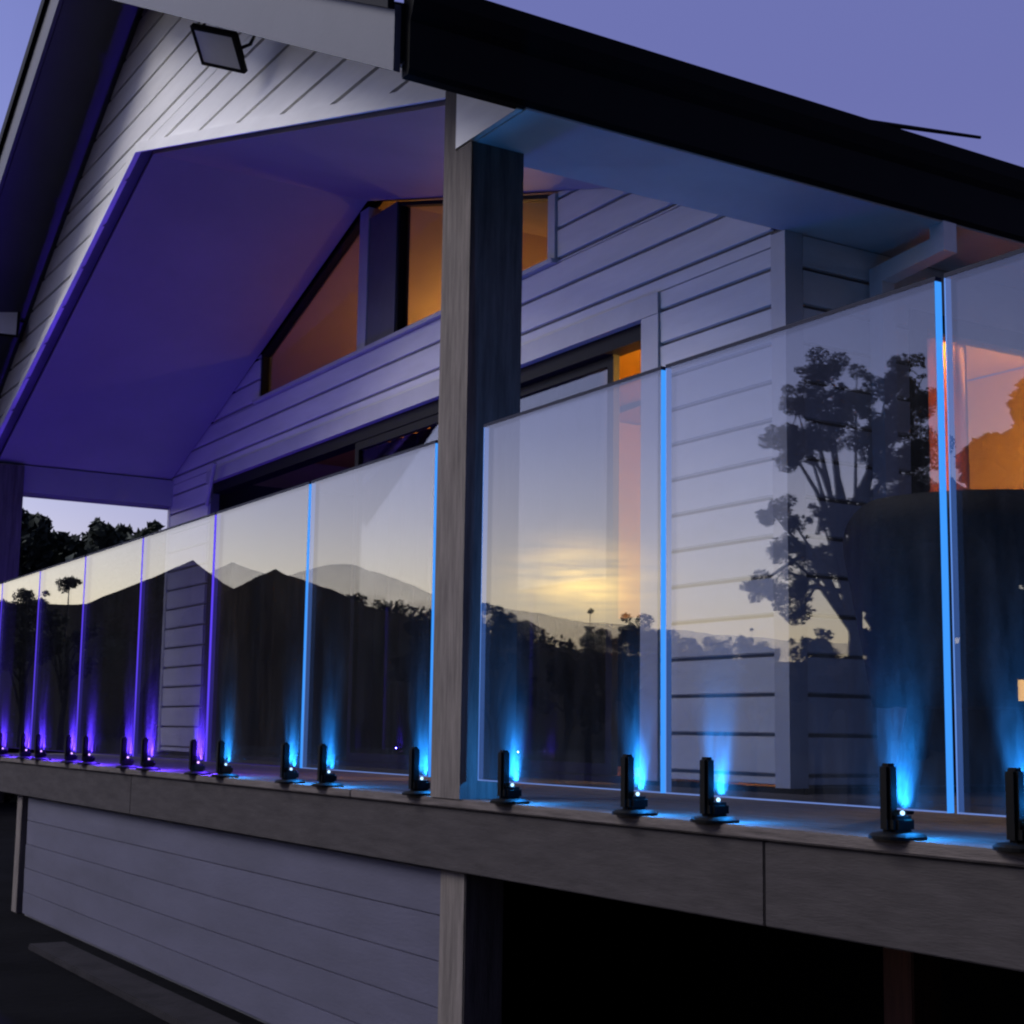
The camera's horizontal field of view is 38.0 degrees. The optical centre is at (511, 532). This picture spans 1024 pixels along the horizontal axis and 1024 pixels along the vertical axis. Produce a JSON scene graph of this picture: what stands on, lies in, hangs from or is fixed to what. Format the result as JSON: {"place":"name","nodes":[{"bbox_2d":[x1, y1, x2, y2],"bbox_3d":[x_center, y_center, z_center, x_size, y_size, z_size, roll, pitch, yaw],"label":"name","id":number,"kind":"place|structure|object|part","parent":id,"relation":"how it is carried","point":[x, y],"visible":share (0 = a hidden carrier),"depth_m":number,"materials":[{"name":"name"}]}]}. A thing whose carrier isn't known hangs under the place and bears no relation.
{"place":"outdoors","nodes":[
{"label":"outdoors","id":0,"kind":"place"},
{"bbox_2d":[0,755,684,1023],"bbox_3d":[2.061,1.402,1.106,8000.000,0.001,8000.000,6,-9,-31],"label":"ground","id":1,"kind":"structure","parent":0,"point":[35,988],"depth_m":6.83,"materials":[{"name":"soil"}]},
{"bbox_2d":[11,795,28,912],"bbox_3d":[-3.202,2.106,9.794,0.110,0.759,0.130,6,-9,-31],"label":"corner post","id":2,"kind":"object","parent":1,"relation":"on","point":[19,855],"visible":0.36,"depth_m":9.74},
{"bbox_2d":[0,507,70,802],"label":"garden tree","id":3,"kind":"object","parent":1,"relation":"on","point":[37,542],"visible":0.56,"depth_m":23.13,"materials":[{"name":"green plant"}]},
{"bbox_2d":[29,528,128,739],"bbox_3d":[-7.447,2.245,24.950,2.760,4.595,3.068,6,-9,-31],"label":"garden tree","id":4,"kind":"object","parent":1,"relation":"on","point":[103,685],"visible":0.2,"depth_m":24.01,"materials":[{"name":"green plant"}]},
{"bbox_2d":[4,545,161,802],"bbox_3d":[-8.744,2.292,24.451,11.407,4.523,3.431,6,-9,-31],"label":"garden hedge","id":5,"kind":"object","parent":1,"relation":"on","point":[104,727],"visible":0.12,"depth_m":23.98,"materials":[{"name":"green plant"}]},
{"bbox_2d":[74,517,166,753],"bbox_3d":[-6.035,2.083,24.059,2.124,4.722,2.972,1,-8,-4],"label":"garden tree","id":6,"kind":"object","parent":1,"relation":"on","point":[113,572],"visible":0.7,"depth_m":23.30,"materials":[{"name":"green plant"}]},
{"bbox_2d":[28,942,239,1023],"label":"concrete edging","id":7,"kind":"object","parent":1,"relation":"on","point":[164,1004],"visible":1,"depth_m":6.81,"materials":[{"name":"grey concrete"}]},
{"bbox_2d":[22,797,440,1023],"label":"base wall","id":8,"kind":"structure","parent":1,"relation":"on","point":[267,931],"depth_m":6.39,"materials":[{"name":"grey paint"}]},
{"bbox_2d":[438,869,503,1023],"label":"corner post","id":9,"kind":"object","parent":1,"relation":"on","point":[470,952],"visible":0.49,"depth_m":4.84,"materials":[{"name":"grey wood"}]},
{"bbox_2d":[0,0,1023,798],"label":"house","id":10,"kind":"structure","parent":1,"relation":"on","point":[320,238],"depth_m":6.97,"materials":[{"name":"white wood"}]},
{"bbox_2d":[0,312,23,337],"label":"floodlight","id":11,"kind":"object","parent":10,"relation":"attached to","point":[9,323],"visible":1,"depth_m":10.46,"materials":[{"name":"black metal"}]},
{"bbox_2d":[190,23,255,73],"bbox_3d":[-1.319,-2.272,6.884,0.316,0.153,0.200,19,-36,23],"label":"floodlight","id":12,"kind":"object","parent":10,"relation":"attached to","point":[219,48],"visible":0.91,"depth_m":6.83,"materials":[{"name":"black metal"}]},
{"bbox_2d":[260,218,359,395],"bbox_3d":[-1.352,-1.484,10.054,0.054,0.907,1.610,6,-9,-31],"label":"window","id":13,"kind":"structure","parent":10,"relation":"in","point":[354,232],"depth_m":10.18,"materials":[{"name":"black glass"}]},
{"bbox_2d":[213,324,640,774],"bbox_3d":[-0.808,0.349,8.965,0.098,2.041,5.533,6,-9,-31],"label":"sliding door","id":14,"kind":"structure","parent":10,"relation":"in","point":[603,354],"depth_m":7.43,"materials":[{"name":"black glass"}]},
{"bbox_2d":[395,194,551,331],"bbox_3d":[-0.224,-1.673,8.233,0.054,0.831,1.690,6,-9,-31],"label":"window","id":15,"kind":"structure","parent":10,"relation":"in","point":[403,206],"depth_m":8.91,"materials":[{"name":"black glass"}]},
{"bbox_2d":[618,617,639,767],"bbox_3d":[0.583,0.807,7.442,0.400,0.710,1.410,6,-9,-31],"label":"sideboard","id":16,"kind":"object","parent":10,"relation":"in","point":[628,685],"visible":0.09,"depth_m":7.12,"materials":[{"name":"brown wood"}]},
{"bbox_3d":[0.423,0.806,7.343,0.015,0.620,0.430,6,-9,-31],"label":"door","id":17,"kind":"part","parent":16,"relation":"part of","materials":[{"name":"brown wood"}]},
{"bbox_3d":[0.659,0.759,6.963,0.015,0.620,0.430,6,-9,-31],"label":"door","id":18,"kind":"part","parent":16,"relation":"part of","materials":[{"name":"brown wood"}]},
{"bbox_2d":[870,119,980,138],"bbox_3d":[1.620,-1.536,5.958,0.703,0.255,0.062,6,-9,-31],"label":"roof aerial","id":19,"kind":"object","parent":10,"relation":"attached to","point":[914,128],"visible":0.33,"depth_m":5.97,"materials":[{"name":"black metal"}]},
{"bbox_2d":[906,309,1023,493],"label":"side window","id":20,"kind":"structure","parent":10,"relation":"in","point":[921,324],"depth_m":6.26,"materials":[{"name":"white glass"}]},
{"bbox_2d":[502,880,1023,1023],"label":"foundation wall","id":21,"kind":"structure","parent":1,"relation":"on","point":[684,967],"depth_m":6.20,"materials":[{"name":"black"}]},
{"bbox_2d":[0,753,1023,971],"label":"deck","id":22,"kind":"structure","parent":21,"relation":"on","point":[951,886],"depth_m":4.16,"materials":[{"name":"grey wood"}]},
{"bbox_2d":[0,582,2,626],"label":"glass screen","id":23,"kind":"object","parent":22,"relation":"on","point":[1,583],"visible":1,"depth_m":10.56,"materials":[{"name":"clear glass"}]},
{"bbox_2d":[0,733,11,756],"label":"glass spigot","id":24,"kind":"object","parent":22,"relation":"on","point":[3,751],"visible":1,"depth_m":10.18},
{"bbox_2d":[16,733,34,758],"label":"glass spigot","id":25,"kind":"object","parent":22,"relation":"on","point":[24,753],"visible":0.97,"depth_m":9.63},
{"bbox_2d":[0,570,40,748],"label":"glass screen","id":26,"kind":"object","parent":25,"relation":"on","point":[3,600],"visible":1,"depth_m":10.19,"materials":[{"name":"clear glass"}]},
{"bbox_2d":[30,734,50,759],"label":"glass spigot","id":27,"kind":"object","parent":22,"relation":"on","point":[39,754],"visible":0.99,"depth_m":9.31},
{"bbox_2d":[60,735,81,762],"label":"glass spigot","id":28,"kind":"object","parent":22,"relation":"on","point":[70,756],"visible":0.98,"depth_m":8.73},
{"bbox_2d":[31,555,85,751],"bbox_3d":[-2.795,0.761,9.176,0.020,1.157,1.025,6,-9,-31],"label":"glass screen","id":29,"kind":"object","parent":28,"relation":"on","point":[38,641],"visible":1,"depth_m":9.56,"materials":[{"name":"clear glass"}]},
{"bbox_2d":[77,736,99,764],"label":"glass spigot","id":30,"kind":"object","parent":22,"relation":"on","point":[86,759],"visible":1,"depth_m":8.42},
{"bbox_2d":[115,737,138,767],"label":"glass spigot","id":31,"kind":"object","parent":22,"relation":"on","point":[126,761],"visible":0.98,"depth_m":7.82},
{"bbox_2d":[76,536,143,755],"bbox_3d":[-2.238,0.649,8.280,0.020,1.157,1.057,6,-9,-31],"label":"glass screen","id":32,"kind":"object","parent":31,"relation":"on","point":[84,631],"visible":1,"depth_m":8.67,"materials":[{"name":"clear glass"}]},
{"bbox_2d":[136,738,160,769],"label":"glass spigot","id":33,"kind":"object","parent":22,"relation":"on","point":[146,763],"visible":0.99,"depth_m":7.53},
{"bbox_2d":[133,513,216,760],"bbox_3d":[-1.674,0.535,7.371,0.020,1.157,1.058,6,-9,-31],"label":"glass screen","id":34,"kind":"object","parent":33,"relation":"on","point":[142,616],"visible":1,"depth_m":7.75,"materials":[{"name":"clear glass"}]},
{"bbox_2d":[184,739,210,774],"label":"glass spigot","id":35,"kind":"object","parent":22,"relation":"on","point":[195,768],"visible":1,"depth_m":6.92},
{"bbox_2d":[211,740,238,777],"bbox_3d":[-1.280,1.010,6.649,0.124,0.162,0.124,6,-9,-31],"label":"glass spigot","id":36,"kind":"object","parent":22,"relation":"on","point":[222,770],"visible":1,"depth_m":6.62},
{"bbox_2d":[274,743,304,783],"bbox_3d":[-0.898,0.933,6.035,0.124,0.162,0.124,6,-9,-31],"label":"glass spigot","id":37,"kind":"object","parent":22,"relation":"on","point":[288,776],"visible":1,"depth_m":6.01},
{"bbox_2d":[206,482,310,767],"bbox_3d":[-1.107,0.421,6.458,0.020,1.157,1.060,6,-9,-31],"label":"glass screen","id":38,"kind":"object","parent":37,"relation":"on","point":[288,490],"visible":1,"depth_m":6.79,"materials":[{"name":"clear glass"}]},
{"bbox_2d":[311,744,343,786],"bbox_3d":[-0.708,0.895,5.729,0.124,0.162,0.124,6,-9,-31],"label":"glass spigot","id":39,"kind":"object","parent":22,"relation":"on","point":[326,779],"visible":1,"depth_m":5.70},
{"bbox_2d":[402,747,430,795],"bbox_3d":[-0.313,0.816,5.094,0.124,0.162,0.124,6,-9,-31],"label":"glass spigot","id":40,"kind":"object","parent":22,"relation":"on","point":[417,786],"visible":0.95,"depth_m":5.07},
{"bbox_2d":[302,440,437,776],"bbox_3d":[-0.542,0.308,5.550,0.020,1.157,1.052,6,-9,-31],"label":"glass screen","id":41,"kind":"object","parent":40,"relation":"on","point":[311,553],"visible":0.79,"depth_m":5.80,"materials":[{"name":"clear glass"}]},
{"bbox_2d":[490,750,529,803],"bbox_3d":[-0.005,0.754,4.598,0.124,0.162,0.124,6,-9,-31],"label":"glass spigot","id":42,"kind":"object","parent":22,"relation":"on","point":[506,794],"visible":1,"depth_m":4.57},
{"bbox_2d":[612,754,656,815],"bbox_3d":[0.334,0.686,4.053,0.124,0.162,0.124,6,-9,-31],"label":"glass spigot","id":43,"kind":"object","parent":22,"relation":"on","point":[631,804],"visible":1,"depth_m":4.03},
{"bbox_2d":[478,366,665,792],"bbox_3d":[0.159,0.167,4.422,0.020,1.157,0.959,6,-9,-31],"label":"glass screen","id":44,"kind":"object","parent":43,"relation":"on","point":[639,376],"visible":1,"depth_m":4.39,"materials":[{"name":"clear glass"}]},
{"bbox_2d":[690,757,738,823],"bbox_3d":[0.512,0.650,3.766,0.124,0.162,0.124,6,-9,-31],"label":"glass spigot","id":45,"kind":"object","parent":22,"relation":"on","point":[711,811],"visible":1,"depth_m":3.74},
{"bbox_2d":[665,276,953,812],"bbox_3d":[0.673,0.064,3.595,0.020,1.157,0.965,6,-9,-31],"label":"glass screen","id":46,"kind":"object","parent":45,"relation":"on","point":[935,281],"visible":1,"depth_m":3.41,"materials":[{"name":"clear glass"}]},
{"bbox_2d":[868,763,926,840],"bbox_3d":[0.838,0.585,3.242,0.124,0.162,0.124,6,-9,-31],"label":"glass spigot","id":47,"kind":"object","parent":22,"relation":"on","point":[894,826],"visible":1,"depth_m":3.21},
{"bbox_2d":[843,489,1023,814],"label":"tub chair","id":48,"kind":"object","parent":22,"relation":"on","point":[892,551],"visible":0.94,"depth_m":3.84,"materials":[{"name":"black dark fabric upholstery"}]},
{"bbox_2d":[992,768,1023,852],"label":"glass spigot","id":49,"kind":"object","parent":22,"relation":"on","point":[1014,786],"visible":1,"depth_m":2.93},
{"bbox_2d":[944,247,1023,816],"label":"glass screen","id":50,"kind":"object","parent":49,"relation":"on","point":[986,263],"visible":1,"depth_m":3.16,"materials":[{"name":"clear glass"}]},
{"bbox_2d":[883,947,941,1023],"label":"deck pile","id":51,"kind":"object","parent":1,"relation":"on","point":[912,987],"visible":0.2,"depth_m":4.39,"materials":[{"name":"brown wood"}]},
{"bbox_2d":[0,0,1023,539],"label":"sky","id":52,"kind":"structure","parent":0,"point":[947,65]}
]}

